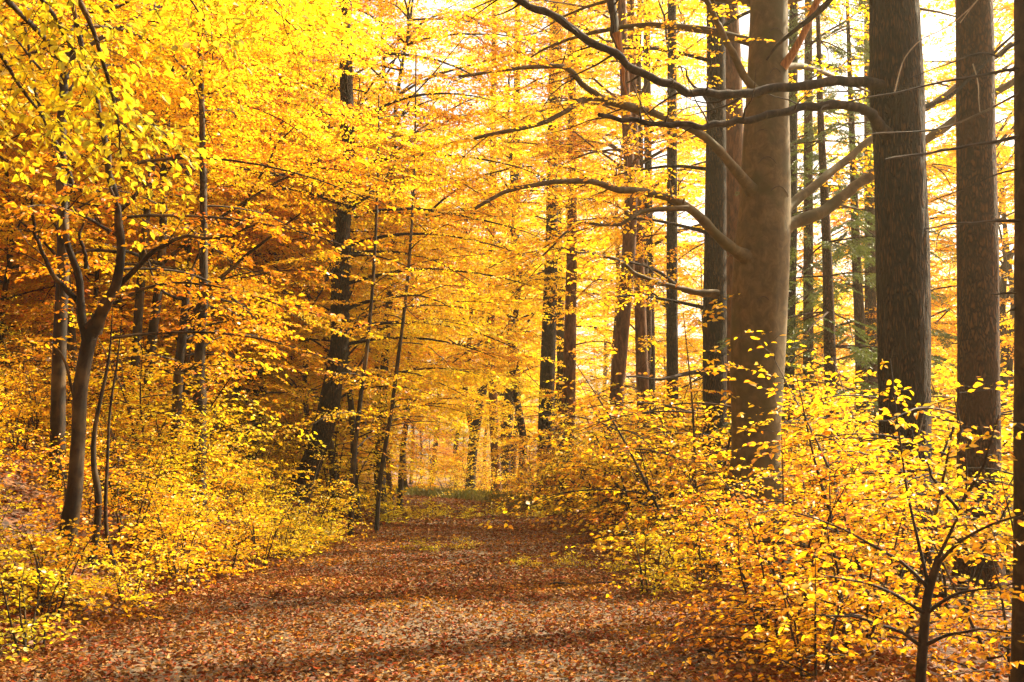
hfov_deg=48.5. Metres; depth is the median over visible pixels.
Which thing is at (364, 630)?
path
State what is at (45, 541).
beech bush
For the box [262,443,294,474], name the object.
beech bush
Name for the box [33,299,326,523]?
beech sapling
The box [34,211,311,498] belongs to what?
beech sapling
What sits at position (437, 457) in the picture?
beech tree
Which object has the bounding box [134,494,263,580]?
beech bush
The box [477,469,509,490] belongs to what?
beech bush
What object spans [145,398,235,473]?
beech bush
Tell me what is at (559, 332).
oak tree
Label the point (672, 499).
beech bush
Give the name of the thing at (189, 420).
beech bush
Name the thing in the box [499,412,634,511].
beech sapling
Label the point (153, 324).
beech tree
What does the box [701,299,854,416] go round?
beech tree
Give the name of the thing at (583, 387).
tall tree
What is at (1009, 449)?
beech sapling
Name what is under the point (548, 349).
oak tree
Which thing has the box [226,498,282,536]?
beech bush
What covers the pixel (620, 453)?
beech sapling
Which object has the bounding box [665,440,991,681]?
beech bush
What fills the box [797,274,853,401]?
tall tree
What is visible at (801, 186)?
tall tree
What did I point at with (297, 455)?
beech sapling
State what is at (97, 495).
beech sapling
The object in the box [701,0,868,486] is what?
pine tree
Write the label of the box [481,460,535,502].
beech bush
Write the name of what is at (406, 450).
beech tree
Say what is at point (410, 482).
tall tree
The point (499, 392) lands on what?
tall tree
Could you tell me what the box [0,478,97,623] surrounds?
beech bush
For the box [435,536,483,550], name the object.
beech seedling
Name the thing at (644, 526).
beech bush
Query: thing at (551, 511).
beech seedling
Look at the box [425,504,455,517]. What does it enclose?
beech seedling
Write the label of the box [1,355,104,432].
beech bush
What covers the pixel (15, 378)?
beech bush
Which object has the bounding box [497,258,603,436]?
tall tree
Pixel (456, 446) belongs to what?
tall tree
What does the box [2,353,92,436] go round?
beech bush
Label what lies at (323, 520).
beech bush
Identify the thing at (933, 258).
tall tree
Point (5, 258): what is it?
beech tree
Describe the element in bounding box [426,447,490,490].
beech sapling
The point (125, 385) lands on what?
beech bush
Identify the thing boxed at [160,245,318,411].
beech tree
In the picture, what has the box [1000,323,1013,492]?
beech tree
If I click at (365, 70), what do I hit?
tall tree
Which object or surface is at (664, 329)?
tall tree
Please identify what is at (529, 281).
beech tree
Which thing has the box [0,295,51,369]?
beech sapling
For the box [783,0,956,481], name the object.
spruce tree
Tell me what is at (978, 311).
pine tree
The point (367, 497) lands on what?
beech bush
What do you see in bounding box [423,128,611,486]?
tall tree
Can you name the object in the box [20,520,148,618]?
beech bush
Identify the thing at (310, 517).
beech bush
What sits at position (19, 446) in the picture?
beech bush
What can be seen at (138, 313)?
beech tree
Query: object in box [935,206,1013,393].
tall tree
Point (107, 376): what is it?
beech bush
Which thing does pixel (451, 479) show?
beech sapling
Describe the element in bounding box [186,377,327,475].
beech sapling
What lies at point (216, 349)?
beech tree
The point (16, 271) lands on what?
beech tree
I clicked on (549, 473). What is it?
beech sapling
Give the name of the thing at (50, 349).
beech sapling
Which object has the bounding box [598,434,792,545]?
beech bush
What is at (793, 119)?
oak tree
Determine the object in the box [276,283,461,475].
beech tree
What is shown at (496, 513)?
beech seedling
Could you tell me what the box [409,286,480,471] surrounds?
tall tree
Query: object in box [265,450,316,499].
beech bush
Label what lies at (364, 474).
beech sapling
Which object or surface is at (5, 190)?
beech tree
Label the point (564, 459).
beech sapling
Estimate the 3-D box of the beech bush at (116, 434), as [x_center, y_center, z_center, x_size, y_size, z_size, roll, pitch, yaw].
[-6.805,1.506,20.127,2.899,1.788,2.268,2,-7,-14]
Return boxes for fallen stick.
[550,581,622,584]
[697,648,735,656]
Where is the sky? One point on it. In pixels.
(932, 52)
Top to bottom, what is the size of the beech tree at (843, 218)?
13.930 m
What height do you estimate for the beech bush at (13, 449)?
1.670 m
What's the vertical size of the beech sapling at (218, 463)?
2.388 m
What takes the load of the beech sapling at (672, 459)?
on the ground at (8, 520)
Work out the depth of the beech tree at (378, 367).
33.93 m
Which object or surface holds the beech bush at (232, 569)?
on the ground at (8, 520)
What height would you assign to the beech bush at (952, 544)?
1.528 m
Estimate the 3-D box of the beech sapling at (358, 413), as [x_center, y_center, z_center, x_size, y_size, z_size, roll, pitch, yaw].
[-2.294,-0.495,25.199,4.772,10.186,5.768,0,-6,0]
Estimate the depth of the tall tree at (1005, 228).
45.66 m
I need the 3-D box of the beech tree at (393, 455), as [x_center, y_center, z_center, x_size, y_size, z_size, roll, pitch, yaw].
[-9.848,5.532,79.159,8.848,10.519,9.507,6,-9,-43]
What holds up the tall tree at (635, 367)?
on the ground at (8, 520)
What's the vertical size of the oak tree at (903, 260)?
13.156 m
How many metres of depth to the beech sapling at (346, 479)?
32.78 m
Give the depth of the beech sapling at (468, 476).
56.53 m
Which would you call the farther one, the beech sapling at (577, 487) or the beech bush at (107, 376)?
the beech sapling at (577, 487)
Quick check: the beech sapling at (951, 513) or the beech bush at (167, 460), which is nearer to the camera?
the beech sapling at (951, 513)
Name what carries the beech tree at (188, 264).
on the ground at (8, 520)
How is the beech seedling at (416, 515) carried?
on the ground at (8, 520)
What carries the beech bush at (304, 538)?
on the ground at (8, 520)
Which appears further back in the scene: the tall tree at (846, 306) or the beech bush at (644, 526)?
the tall tree at (846, 306)
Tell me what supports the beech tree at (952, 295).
on the ground at (8, 520)
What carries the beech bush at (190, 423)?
on the ground at (8, 520)
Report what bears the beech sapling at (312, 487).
on the ground at (8, 520)
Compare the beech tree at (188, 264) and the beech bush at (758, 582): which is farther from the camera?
the beech tree at (188, 264)
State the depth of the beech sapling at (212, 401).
32.18 m
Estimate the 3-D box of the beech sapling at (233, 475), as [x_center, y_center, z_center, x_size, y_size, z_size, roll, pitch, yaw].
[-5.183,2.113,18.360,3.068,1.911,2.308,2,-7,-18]
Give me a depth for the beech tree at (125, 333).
37.90 m
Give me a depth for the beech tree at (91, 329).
12.94 m
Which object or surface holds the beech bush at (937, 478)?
on the ground at (8, 520)
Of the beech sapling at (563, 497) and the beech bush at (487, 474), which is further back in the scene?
the beech bush at (487, 474)
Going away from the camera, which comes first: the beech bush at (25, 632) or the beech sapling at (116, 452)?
the beech bush at (25, 632)
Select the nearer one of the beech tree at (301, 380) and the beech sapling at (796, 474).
the beech sapling at (796, 474)
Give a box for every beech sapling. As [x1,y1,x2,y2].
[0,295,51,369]
[0,304,120,423]
[0,329,192,453]
[0,348,127,446]
[1,315,161,413]
[2,343,132,423]
[27,399,221,515]
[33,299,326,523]
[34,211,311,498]
[40,22,384,515]
[53,426,218,553]
[67,302,320,481]
[88,307,112,565]
[99,419,287,522]
[104,320,121,568]
[114,380,268,508]
[160,360,257,438]
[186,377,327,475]
[220,447,393,547]
[231,380,449,530]
[244,384,445,504]
[258,418,348,493]
[273,96,515,537]
[325,451,406,505]
[363,51,543,533]
[391,447,442,491]
[417,458,462,489]
[421,463,477,489]
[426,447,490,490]
[429,445,506,497]
[458,447,490,488]
[463,292,876,574]
[475,421,589,506]
[478,354,730,542]
[478,407,605,496]
[492,458,535,494]
[496,396,656,520]
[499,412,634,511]
[512,358,727,530]
[512,426,606,505]
[513,426,588,505]
[515,397,624,514]
[518,381,702,525]
[519,382,702,526]
[522,459,592,506]
[523,401,636,505]
[525,374,828,556]
[539,419,629,496]
[547,457,622,511]
[569,383,702,519]
[574,423,665,521]
[579,390,701,525]
[590,415,952,651]
[603,382,870,527]
[603,408,865,578]
[623,360,876,550]
[626,416,963,598]
[667,329,1013,661]
[712,355,954,545]
[713,340,1013,574]
[715,358,1023,681]
[773,400,1012,610]
[784,415,1012,629]
[817,344,1013,575]
[863,359,1013,576]
[931,366,1013,544]
[934,405,1012,474]
[1002,396,1012,504]
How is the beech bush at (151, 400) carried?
on the ground at (8, 520)
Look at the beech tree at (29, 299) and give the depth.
31.61 m
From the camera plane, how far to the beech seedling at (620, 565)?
16.21 m
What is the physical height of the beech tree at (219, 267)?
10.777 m
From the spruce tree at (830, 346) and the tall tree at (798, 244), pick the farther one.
the tall tree at (798, 244)
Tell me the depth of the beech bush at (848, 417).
21.33 m
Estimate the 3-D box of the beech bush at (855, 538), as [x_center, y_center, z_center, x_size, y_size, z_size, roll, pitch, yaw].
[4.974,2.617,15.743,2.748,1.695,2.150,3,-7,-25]
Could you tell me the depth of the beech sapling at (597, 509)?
26.61 m
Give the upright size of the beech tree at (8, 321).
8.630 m
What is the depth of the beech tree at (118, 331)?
32.53 m
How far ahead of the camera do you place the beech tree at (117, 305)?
30.42 m
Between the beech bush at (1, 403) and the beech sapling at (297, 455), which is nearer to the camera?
the beech bush at (1, 403)
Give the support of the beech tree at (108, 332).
on the ground at (8, 520)
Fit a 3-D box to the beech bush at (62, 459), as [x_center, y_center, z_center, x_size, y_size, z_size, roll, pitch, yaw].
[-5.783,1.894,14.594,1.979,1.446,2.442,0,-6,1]
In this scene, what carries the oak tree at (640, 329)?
on the ground at (8, 520)
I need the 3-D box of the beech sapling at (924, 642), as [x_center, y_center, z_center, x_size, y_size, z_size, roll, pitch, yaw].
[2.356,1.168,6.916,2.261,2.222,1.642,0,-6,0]
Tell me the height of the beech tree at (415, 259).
13.487 m
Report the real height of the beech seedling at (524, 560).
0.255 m
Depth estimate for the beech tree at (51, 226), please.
34.24 m
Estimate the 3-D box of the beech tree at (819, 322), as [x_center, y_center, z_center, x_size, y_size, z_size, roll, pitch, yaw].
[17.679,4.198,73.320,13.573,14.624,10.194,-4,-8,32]
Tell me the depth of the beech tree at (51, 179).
29.29 m
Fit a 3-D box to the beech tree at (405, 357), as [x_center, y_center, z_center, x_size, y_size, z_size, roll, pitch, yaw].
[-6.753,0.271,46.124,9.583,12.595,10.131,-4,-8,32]
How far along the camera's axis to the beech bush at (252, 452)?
28.20 m
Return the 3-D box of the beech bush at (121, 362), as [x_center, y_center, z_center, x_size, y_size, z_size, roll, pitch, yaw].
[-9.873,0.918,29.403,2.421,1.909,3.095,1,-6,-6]
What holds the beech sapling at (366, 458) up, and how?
on the ground at (8, 520)
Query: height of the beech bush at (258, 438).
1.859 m
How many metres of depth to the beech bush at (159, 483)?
16.26 m
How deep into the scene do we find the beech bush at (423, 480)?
69.65 m
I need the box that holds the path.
[5,494,718,681]
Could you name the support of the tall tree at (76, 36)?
on the ground at (8, 520)
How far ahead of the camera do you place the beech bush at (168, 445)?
20.23 m
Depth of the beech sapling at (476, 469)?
76.37 m
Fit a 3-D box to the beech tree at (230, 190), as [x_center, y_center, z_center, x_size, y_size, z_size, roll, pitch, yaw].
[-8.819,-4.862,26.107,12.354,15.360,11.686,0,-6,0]
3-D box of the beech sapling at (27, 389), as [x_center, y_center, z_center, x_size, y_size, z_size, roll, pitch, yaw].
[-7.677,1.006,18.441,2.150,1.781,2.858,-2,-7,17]
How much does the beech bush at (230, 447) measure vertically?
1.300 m
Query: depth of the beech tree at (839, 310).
38.11 m
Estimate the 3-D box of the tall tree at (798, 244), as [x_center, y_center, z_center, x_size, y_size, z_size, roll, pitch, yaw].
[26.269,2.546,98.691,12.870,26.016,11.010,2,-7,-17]
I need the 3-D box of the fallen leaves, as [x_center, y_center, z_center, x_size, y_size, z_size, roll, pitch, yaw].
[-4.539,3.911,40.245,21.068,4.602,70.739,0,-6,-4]
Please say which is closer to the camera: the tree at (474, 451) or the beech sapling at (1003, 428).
the beech sapling at (1003, 428)
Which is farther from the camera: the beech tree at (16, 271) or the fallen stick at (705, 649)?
the beech tree at (16, 271)
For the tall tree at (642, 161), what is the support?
on the ground at (8, 520)
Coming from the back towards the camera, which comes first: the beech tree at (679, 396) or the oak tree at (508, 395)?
the oak tree at (508, 395)
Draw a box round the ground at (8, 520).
[0,352,1012,681]
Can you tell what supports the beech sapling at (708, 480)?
on the ground at (8, 520)
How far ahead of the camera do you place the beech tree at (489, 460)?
67.88 m
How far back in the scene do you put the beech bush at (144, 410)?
22.41 m
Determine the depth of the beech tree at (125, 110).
6.52 m
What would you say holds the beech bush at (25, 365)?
on the ground at (8, 520)
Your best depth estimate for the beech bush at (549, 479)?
42.13 m
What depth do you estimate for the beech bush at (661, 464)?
19.19 m
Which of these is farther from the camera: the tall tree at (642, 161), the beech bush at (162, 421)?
the tall tree at (642, 161)
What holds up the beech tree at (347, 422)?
on the ground at (8, 520)
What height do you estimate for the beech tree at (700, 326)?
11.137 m
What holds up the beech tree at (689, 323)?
on the ground at (8, 520)
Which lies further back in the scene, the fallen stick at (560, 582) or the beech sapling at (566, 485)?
the beech sapling at (566, 485)
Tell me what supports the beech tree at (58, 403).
on the ground at (8, 520)
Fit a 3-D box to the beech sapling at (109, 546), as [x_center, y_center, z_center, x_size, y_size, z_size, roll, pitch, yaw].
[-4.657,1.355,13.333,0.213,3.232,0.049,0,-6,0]
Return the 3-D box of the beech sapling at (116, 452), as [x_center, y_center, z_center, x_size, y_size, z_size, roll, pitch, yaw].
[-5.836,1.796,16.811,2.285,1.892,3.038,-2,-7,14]
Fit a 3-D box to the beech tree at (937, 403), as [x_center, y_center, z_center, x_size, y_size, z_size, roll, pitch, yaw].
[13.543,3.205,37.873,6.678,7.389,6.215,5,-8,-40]
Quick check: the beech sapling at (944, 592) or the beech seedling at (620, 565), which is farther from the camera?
the beech seedling at (620, 565)
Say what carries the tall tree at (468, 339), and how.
on the ground at (8, 520)
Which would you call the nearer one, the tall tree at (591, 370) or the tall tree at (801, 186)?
the tall tree at (801, 186)
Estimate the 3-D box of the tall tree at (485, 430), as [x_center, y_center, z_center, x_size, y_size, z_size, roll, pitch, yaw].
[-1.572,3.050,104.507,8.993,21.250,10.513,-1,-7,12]
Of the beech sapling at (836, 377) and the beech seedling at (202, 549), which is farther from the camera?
the beech sapling at (836, 377)
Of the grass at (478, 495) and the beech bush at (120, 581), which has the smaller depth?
the beech bush at (120, 581)
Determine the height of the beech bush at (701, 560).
1.864 m
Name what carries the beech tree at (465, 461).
on the ground at (8, 520)
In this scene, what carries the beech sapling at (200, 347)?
on the ground at (8, 520)
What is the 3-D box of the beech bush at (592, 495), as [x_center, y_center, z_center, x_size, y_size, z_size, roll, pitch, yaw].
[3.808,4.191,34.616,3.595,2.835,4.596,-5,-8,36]
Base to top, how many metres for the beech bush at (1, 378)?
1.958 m
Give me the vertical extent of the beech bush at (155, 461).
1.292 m
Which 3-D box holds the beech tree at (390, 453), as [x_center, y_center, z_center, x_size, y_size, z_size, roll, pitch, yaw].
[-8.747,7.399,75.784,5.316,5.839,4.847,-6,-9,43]
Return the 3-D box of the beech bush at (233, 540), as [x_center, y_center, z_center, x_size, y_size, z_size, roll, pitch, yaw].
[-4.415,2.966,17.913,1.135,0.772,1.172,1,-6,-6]
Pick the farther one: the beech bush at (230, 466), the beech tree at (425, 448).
the beech tree at (425, 448)
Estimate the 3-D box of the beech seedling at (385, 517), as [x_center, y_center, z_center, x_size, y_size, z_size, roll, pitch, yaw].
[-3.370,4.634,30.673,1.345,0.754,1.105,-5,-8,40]
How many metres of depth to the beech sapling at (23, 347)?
22.56 m
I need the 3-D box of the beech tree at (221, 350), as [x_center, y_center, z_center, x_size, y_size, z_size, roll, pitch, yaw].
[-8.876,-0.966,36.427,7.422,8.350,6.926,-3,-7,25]
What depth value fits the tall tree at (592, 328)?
57.63 m
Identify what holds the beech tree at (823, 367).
on the ground at (8, 520)
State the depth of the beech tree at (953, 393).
46.46 m
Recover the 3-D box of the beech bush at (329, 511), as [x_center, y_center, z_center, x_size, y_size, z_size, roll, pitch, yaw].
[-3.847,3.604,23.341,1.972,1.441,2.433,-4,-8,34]
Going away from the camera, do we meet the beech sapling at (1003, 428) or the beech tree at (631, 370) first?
the beech sapling at (1003, 428)
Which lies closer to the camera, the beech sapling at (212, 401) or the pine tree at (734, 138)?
the pine tree at (734, 138)
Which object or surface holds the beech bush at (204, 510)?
on the ground at (8, 520)
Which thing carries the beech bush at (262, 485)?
on the ground at (8, 520)
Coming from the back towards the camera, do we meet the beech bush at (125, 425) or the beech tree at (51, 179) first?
the beech tree at (51, 179)
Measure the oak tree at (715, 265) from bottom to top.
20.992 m
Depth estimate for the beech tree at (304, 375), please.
31.43 m
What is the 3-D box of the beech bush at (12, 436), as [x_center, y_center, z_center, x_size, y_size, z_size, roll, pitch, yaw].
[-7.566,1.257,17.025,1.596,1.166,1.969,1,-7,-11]
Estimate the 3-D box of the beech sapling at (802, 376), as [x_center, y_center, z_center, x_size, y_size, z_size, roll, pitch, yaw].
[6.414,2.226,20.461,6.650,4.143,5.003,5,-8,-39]
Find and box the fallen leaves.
[0,353,1011,681]
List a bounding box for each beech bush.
[0,348,30,400]
[0,352,49,421]
[0,384,56,466]
[0,389,66,462]
[0,392,40,486]
[0,402,33,469]
[0,406,53,515]
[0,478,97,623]
[0,503,168,635]
[0,515,145,619]
[0,536,108,662]
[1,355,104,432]
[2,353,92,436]
[3,354,47,387]
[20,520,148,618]
[23,432,159,540]
[31,428,126,499]
[38,389,160,490]
[66,356,155,442]
[72,533,189,608]
[76,333,139,409]
[84,398,242,525]
[85,387,166,474]
[86,378,251,496]
[87,373,191,457]
[87,379,189,465]
[90,344,170,418]
[93,347,171,404]
[107,396,169,444]
[109,461,227,543]
[110,434,194,504]
[124,475,231,537]
[125,477,259,558]
[127,497,238,593]
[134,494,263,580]
[141,428,206,487]
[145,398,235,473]
[147,394,279,489]
[153,384,239,451]
[167,422,263,504]
[178,510,282,578]
[190,457,279,526]
[201,504,266,550]
[206,411,297,496]
[207,433,253,489]
[215,461,312,524]
[220,492,280,548]
[223,495,314,568]
[226,458,288,508]
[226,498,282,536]
[228,469,278,508]
[238,473,310,536]
[239,431,292,485]
[253,506,321,558]
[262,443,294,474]
[262,506,331,557]
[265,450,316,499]
[269,495,349,546]
[283,494,365,546]
[300,482,369,541]
[302,442,368,486]
[320,458,373,498]
[345,480,386,504]
[413,475,434,485]
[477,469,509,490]
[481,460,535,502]
[498,426,592,500]
[509,435,595,501]
[560,435,664,515]
[578,392,786,556]
[593,513,709,603]
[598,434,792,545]
[614,443,982,662]
[616,476,720,564]
[624,501,683,550]
[631,449,786,590]
[641,469,715,533]
[649,534,911,681]
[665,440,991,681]
[666,369,874,566]
[776,472,950,574]
[795,387,874,518]
[825,407,1012,567]
[880,450,1012,681]
[932,384,1012,562]
[937,486,1010,577]
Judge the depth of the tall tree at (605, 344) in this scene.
94.02 m
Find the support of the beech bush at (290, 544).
on the ground at (8, 520)
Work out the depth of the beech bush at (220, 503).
20.55 m
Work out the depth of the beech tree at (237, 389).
29.71 m
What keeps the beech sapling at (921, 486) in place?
on the ground at (8, 520)
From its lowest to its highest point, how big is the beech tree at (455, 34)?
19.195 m
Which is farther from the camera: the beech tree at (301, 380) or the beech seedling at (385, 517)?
the beech tree at (301, 380)
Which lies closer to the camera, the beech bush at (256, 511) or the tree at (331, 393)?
the beech bush at (256, 511)
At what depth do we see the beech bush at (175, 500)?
15.54 m
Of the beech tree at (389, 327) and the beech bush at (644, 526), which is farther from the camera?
the beech tree at (389, 327)
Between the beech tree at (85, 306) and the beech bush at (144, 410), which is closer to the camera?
the beech bush at (144, 410)
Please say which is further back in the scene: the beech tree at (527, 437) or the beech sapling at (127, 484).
the beech tree at (527, 437)
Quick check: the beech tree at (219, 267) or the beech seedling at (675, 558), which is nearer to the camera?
the beech seedling at (675, 558)
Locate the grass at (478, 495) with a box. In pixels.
[362,484,556,511]
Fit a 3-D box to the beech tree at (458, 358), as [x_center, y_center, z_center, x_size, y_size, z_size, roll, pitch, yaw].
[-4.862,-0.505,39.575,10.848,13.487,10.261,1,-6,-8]
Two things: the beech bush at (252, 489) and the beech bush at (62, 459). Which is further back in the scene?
the beech bush at (252, 489)
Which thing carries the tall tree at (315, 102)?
on the ground at (8, 520)
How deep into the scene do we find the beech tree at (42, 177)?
30.53 m
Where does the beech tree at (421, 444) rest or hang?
on the ground at (8, 520)
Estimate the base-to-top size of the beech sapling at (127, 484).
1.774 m
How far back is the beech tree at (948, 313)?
51.34 m
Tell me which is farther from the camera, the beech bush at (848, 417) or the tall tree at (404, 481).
the tall tree at (404, 481)
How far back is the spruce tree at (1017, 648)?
6.99 m
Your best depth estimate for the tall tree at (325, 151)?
43.60 m
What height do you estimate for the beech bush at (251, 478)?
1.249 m
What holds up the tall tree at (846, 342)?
on the ground at (8, 520)
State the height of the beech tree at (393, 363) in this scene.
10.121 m
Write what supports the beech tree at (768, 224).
on the ground at (8, 520)
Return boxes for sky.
[4,0,1013,472]
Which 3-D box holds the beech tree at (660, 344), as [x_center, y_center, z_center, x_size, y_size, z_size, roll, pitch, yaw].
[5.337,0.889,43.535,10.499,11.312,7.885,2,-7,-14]
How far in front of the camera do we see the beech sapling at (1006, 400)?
19.11 m
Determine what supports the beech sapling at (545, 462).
on the ground at (8, 520)
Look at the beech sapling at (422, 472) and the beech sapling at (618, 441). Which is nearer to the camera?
the beech sapling at (618, 441)
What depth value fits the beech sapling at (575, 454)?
28.92 m
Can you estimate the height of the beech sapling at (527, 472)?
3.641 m
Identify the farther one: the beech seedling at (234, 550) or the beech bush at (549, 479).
the beech bush at (549, 479)
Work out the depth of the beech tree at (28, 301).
39.84 m
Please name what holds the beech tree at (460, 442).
on the ground at (8, 520)
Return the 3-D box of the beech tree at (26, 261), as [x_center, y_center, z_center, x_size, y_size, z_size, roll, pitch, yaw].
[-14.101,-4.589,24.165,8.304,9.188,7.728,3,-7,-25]
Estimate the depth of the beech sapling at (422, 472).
67.33 m
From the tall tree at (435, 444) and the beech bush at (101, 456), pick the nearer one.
the beech bush at (101, 456)
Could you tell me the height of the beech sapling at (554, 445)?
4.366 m
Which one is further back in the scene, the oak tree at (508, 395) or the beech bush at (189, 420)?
the oak tree at (508, 395)
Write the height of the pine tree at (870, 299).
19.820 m
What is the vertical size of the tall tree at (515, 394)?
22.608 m
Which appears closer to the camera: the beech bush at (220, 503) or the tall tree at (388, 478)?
the beech bush at (220, 503)
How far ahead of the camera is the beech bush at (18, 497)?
12.64 m
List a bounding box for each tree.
[0,0,191,329]
[0,0,275,350]
[0,0,335,251]
[0,0,355,430]
[0,0,391,495]
[0,0,408,427]
[0,0,476,436]
[0,0,530,443]
[0,1,180,363]
[0,2,214,359]
[0,2,436,559]
[0,3,139,224]
[0,3,329,379]
[0,12,174,294]
[0,59,314,407]
[0,81,55,314]
[0,168,135,353]
[0,177,101,337]
[0,200,49,352]
[1,180,124,364]
[2,0,181,197]
[2,180,130,352]
[4,52,390,395]
[4,189,129,362]
[8,169,160,353]
[14,164,195,378]
[16,0,195,56]
[75,0,485,462]
[75,127,282,379]
[77,3,426,465]
[77,89,387,368]
[77,237,228,414]
[91,255,206,392]
[93,138,314,376]
[110,3,383,426]
[114,75,425,447]
[114,76,379,412]
[131,0,691,519]
[141,183,319,427]
[143,107,487,456]
[151,0,583,501]
[154,74,570,513]
[157,0,480,487]
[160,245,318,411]
[168,20,447,465]
[171,243,377,463]
[173,28,439,462]
[175,17,593,522]
[207,257,372,458]
[226,188,519,497]
[229,153,545,488]
[241,247,426,434]
[242,0,543,504]
[266,146,541,511]
[268,299,422,468]
[272,215,505,444]
[274,300,473,489]
[275,34,455,403]
[276,230,505,490]
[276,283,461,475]
[339,392,421,484]
[361,426,418,485]
[363,160,524,486]
[363,390,481,478]
[379,99,541,432]
[386,0,1013,575]
[390,198,537,488]
[395,247,476,483]
[395,397,464,481]
[397,7,632,492]
[402,103,504,483]
[407,420,463,486]
[408,3,602,491]
[409,0,863,380]
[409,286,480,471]
[411,0,620,490]
[411,260,656,476]
[416,432,459,486]
[418,11,562,490]
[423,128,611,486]
[424,406,487,486]
[426,0,666,507]
[426,390,499,483]
[429,238,541,435]
[431,166,593,439]
[434,0,659,441]
[437,0,660,496]
[438,0,814,516]
[439,216,591,437]
[442,275,525,481]
[443,0,705,435]
[444,0,837,426]
[446,429,490,488]
[458,400,531,489]
[460,334,576,457]
[461,38,665,443]
[469,0,1013,614]
[478,402,536,487]
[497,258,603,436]
[505,0,702,428]
[508,1,922,518]
[515,227,703,439]
[522,0,748,486]
[525,357,598,445]
[535,164,684,407]
[575,312,627,425]
[576,282,635,434]
[576,365,636,432]
[583,283,702,431]
[597,315,688,414]
[601,235,854,438]
[610,2,868,505]
[627,310,702,426]
[628,296,700,406]
[646,378,702,445]
[655,8,933,351]
[693,0,953,505]
[697,94,1013,419]
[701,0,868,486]
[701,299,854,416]
[725,4,743,462]
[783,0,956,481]
[795,227,862,410]
[795,298,876,445]
[795,302,853,389]
[796,346,852,410]
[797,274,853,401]
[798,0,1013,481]
[800,48,1013,360]
[815,277,855,412]
[816,221,864,413]
[836,0,1013,427]
[838,11,1013,458]
[839,0,1023,681]
[839,329,956,475]
[841,246,1013,425]
[844,194,956,405]
[852,341,955,432]
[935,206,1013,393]
[940,338,1013,449]
[949,0,1008,594]
[998,191,1013,348]
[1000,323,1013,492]
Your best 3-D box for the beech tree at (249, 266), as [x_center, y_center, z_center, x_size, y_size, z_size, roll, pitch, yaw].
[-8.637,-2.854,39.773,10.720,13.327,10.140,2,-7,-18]
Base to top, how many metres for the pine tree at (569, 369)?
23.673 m
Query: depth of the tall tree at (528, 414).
91.23 m
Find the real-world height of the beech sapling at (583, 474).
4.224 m
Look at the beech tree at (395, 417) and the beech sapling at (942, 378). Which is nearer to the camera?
the beech sapling at (942, 378)
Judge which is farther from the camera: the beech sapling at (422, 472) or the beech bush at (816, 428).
the beech sapling at (422, 472)
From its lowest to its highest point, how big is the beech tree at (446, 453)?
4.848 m
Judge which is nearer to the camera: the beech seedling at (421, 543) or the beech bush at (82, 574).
the beech bush at (82, 574)
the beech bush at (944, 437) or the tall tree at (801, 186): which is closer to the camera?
the beech bush at (944, 437)
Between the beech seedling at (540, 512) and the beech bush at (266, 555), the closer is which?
the beech bush at (266, 555)
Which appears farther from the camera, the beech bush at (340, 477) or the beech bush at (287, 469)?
the beech bush at (340, 477)
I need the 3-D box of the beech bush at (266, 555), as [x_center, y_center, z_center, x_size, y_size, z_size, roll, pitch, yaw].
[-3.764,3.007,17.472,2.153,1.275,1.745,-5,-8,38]
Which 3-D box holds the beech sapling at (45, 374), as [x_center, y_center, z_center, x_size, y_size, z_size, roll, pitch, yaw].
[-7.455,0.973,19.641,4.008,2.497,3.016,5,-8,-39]
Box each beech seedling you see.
[79,522,210,581]
[174,530,267,569]
[276,524,341,550]
[366,499,415,522]
[387,505,431,519]
[400,537,444,552]
[410,496,448,515]
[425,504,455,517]
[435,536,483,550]
[456,504,479,518]
[477,502,515,516]
[500,553,543,565]
[512,504,546,518]
[545,502,576,514]
[552,550,599,568]
[600,555,646,571]
[633,545,704,579]
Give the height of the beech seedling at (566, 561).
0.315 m
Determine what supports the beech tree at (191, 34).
on the ground at (8, 520)
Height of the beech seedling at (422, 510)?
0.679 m
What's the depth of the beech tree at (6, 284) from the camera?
25.08 m
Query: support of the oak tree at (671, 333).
on the ground at (8, 520)
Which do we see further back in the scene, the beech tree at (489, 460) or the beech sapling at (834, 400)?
the beech tree at (489, 460)
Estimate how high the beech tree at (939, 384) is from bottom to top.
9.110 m
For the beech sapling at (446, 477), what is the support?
on the ground at (8, 520)
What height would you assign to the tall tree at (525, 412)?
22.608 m
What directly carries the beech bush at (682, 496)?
on the ground at (8, 520)
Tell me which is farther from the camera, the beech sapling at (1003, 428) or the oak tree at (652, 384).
the oak tree at (652, 384)
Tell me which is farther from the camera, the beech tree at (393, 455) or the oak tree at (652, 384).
the beech tree at (393, 455)
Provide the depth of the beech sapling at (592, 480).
30.62 m
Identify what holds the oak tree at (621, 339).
on the ground at (8, 520)
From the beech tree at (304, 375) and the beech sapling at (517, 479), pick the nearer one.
the beech tree at (304, 375)
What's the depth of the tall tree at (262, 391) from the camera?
34.29 m
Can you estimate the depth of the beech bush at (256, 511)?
19.05 m
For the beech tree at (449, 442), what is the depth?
90.11 m
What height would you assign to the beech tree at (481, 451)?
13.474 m
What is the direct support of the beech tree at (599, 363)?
on the ground at (8, 520)
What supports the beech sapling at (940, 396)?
on the ground at (8, 520)
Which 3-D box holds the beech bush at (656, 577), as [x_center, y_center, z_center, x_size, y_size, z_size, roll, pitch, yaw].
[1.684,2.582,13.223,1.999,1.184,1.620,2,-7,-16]
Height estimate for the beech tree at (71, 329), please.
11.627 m
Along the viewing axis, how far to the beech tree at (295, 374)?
39.62 m
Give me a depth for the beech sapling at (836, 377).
20.60 m
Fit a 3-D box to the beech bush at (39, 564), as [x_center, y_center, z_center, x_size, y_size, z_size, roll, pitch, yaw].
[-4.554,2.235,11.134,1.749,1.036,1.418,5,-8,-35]
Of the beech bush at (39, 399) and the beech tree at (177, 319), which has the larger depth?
the beech tree at (177, 319)

